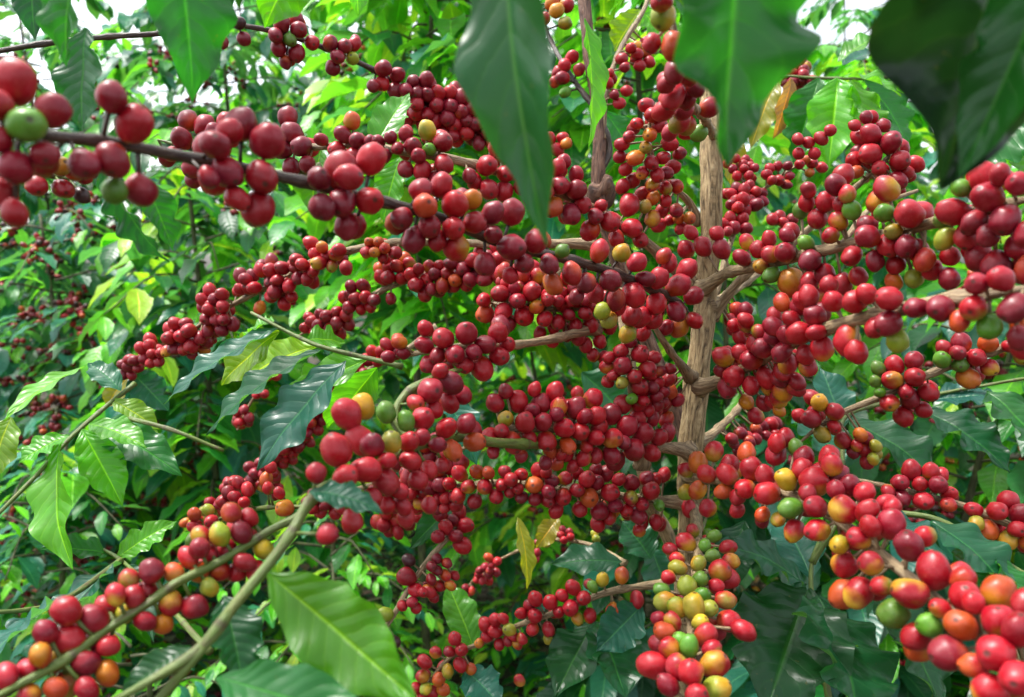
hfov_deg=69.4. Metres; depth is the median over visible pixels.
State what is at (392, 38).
coffee bush
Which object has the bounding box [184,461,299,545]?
coffee branch
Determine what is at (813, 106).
coffee branch
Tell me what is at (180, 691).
coffee bush
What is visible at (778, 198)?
coffee bush
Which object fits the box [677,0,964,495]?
coffee bush
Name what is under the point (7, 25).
sky
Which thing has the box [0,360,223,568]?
coffee branch
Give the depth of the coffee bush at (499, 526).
1.96 m
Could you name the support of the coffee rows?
on the ground
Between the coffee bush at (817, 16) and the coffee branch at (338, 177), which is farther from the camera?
the coffee bush at (817, 16)
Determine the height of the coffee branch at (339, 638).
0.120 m
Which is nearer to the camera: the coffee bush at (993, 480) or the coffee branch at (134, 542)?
the coffee branch at (134, 542)
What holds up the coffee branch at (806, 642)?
attached to the coffee tree at (685, 618)
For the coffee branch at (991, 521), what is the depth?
0.58 m
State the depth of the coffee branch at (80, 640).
0.33 m
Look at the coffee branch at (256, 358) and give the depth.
0.58 m
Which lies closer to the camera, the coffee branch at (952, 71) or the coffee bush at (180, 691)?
the coffee branch at (952, 71)
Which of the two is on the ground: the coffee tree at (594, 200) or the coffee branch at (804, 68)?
the coffee tree at (594, 200)
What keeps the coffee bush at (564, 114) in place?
on the ground
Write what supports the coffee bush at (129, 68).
on the ground
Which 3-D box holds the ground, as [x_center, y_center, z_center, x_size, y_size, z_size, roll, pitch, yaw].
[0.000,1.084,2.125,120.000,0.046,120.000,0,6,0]
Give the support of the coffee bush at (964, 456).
on the ground
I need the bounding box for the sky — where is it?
[0,0,1015,285]
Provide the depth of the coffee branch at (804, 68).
0.88 m
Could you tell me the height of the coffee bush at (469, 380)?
3.105 m
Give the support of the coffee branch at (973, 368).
attached to the coffee tree at (685, 618)
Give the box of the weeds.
[20,423,968,696]
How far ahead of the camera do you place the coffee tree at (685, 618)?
0.44 m
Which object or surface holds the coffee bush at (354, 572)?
on the ground
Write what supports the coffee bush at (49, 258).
on the ground
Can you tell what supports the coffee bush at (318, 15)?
on the ground
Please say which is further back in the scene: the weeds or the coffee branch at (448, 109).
the weeds
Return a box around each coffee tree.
[102,0,703,683]
[179,316,697,696]
[613,0,1023,696]
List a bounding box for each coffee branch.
[0,13,489,154]
[0,57,703,343]
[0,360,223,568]
[0,500,317,696]
[0,520,213,655]
[11,0,1023,245]
[115,363,604,696]
[163,311,403,470]
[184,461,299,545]
[710,367,1023,696]
[723,32,914,185]
[780,60,835,89]
[791,332,1023,469]
[859,458,1023,552]
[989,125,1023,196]
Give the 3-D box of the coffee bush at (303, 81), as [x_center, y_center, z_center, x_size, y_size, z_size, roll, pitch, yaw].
[-1.290,-0.448,3.780,1.722,2.802,1.762,-3,7,-28]
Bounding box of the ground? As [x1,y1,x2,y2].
[0,286,1019,696]
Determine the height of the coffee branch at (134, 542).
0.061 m
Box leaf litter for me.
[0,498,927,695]
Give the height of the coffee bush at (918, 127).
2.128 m
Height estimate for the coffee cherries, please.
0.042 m
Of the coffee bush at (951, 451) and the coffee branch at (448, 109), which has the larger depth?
the coffee bush at (951, 451)
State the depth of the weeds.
2.39 m
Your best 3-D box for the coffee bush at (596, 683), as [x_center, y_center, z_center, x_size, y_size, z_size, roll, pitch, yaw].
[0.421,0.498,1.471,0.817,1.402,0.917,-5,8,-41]
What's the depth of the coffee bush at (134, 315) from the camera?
1.67 m
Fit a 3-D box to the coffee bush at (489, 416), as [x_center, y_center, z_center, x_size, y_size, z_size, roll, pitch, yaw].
[0.646,-0.589,3.685,1.701,3.102,1.701,-3,7,-27]
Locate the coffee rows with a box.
[0,19,1011,434]
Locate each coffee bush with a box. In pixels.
[0,0,221,499]
[0,2,299,646]
[0,201,287,696]
[0,439,223,696]
[3,0,440,694]
[26,128,373,696]
[44,631,224,696]
[126,7,398,476]
[169,482,469,696]
[238,0,592,645]
[267,0,591,669]
[279,27,638,518]
[388,0,853,621]
[418,340,677,696]
[476,0,790,612]
[481,2,789,491]
[528,243,951,696]
[662,29,1019,696]
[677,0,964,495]
[703,270,1023,696]
[849,168,1023,696]
[880,160,1015,518]
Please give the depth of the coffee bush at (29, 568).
1.52 m
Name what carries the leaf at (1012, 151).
attached to the coffee tree at (685, 618)
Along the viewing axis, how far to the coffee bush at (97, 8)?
3.65 m
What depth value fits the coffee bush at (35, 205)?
2.48 m
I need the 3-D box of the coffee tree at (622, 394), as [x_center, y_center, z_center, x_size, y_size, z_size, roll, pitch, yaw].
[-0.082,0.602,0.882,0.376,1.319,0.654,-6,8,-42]

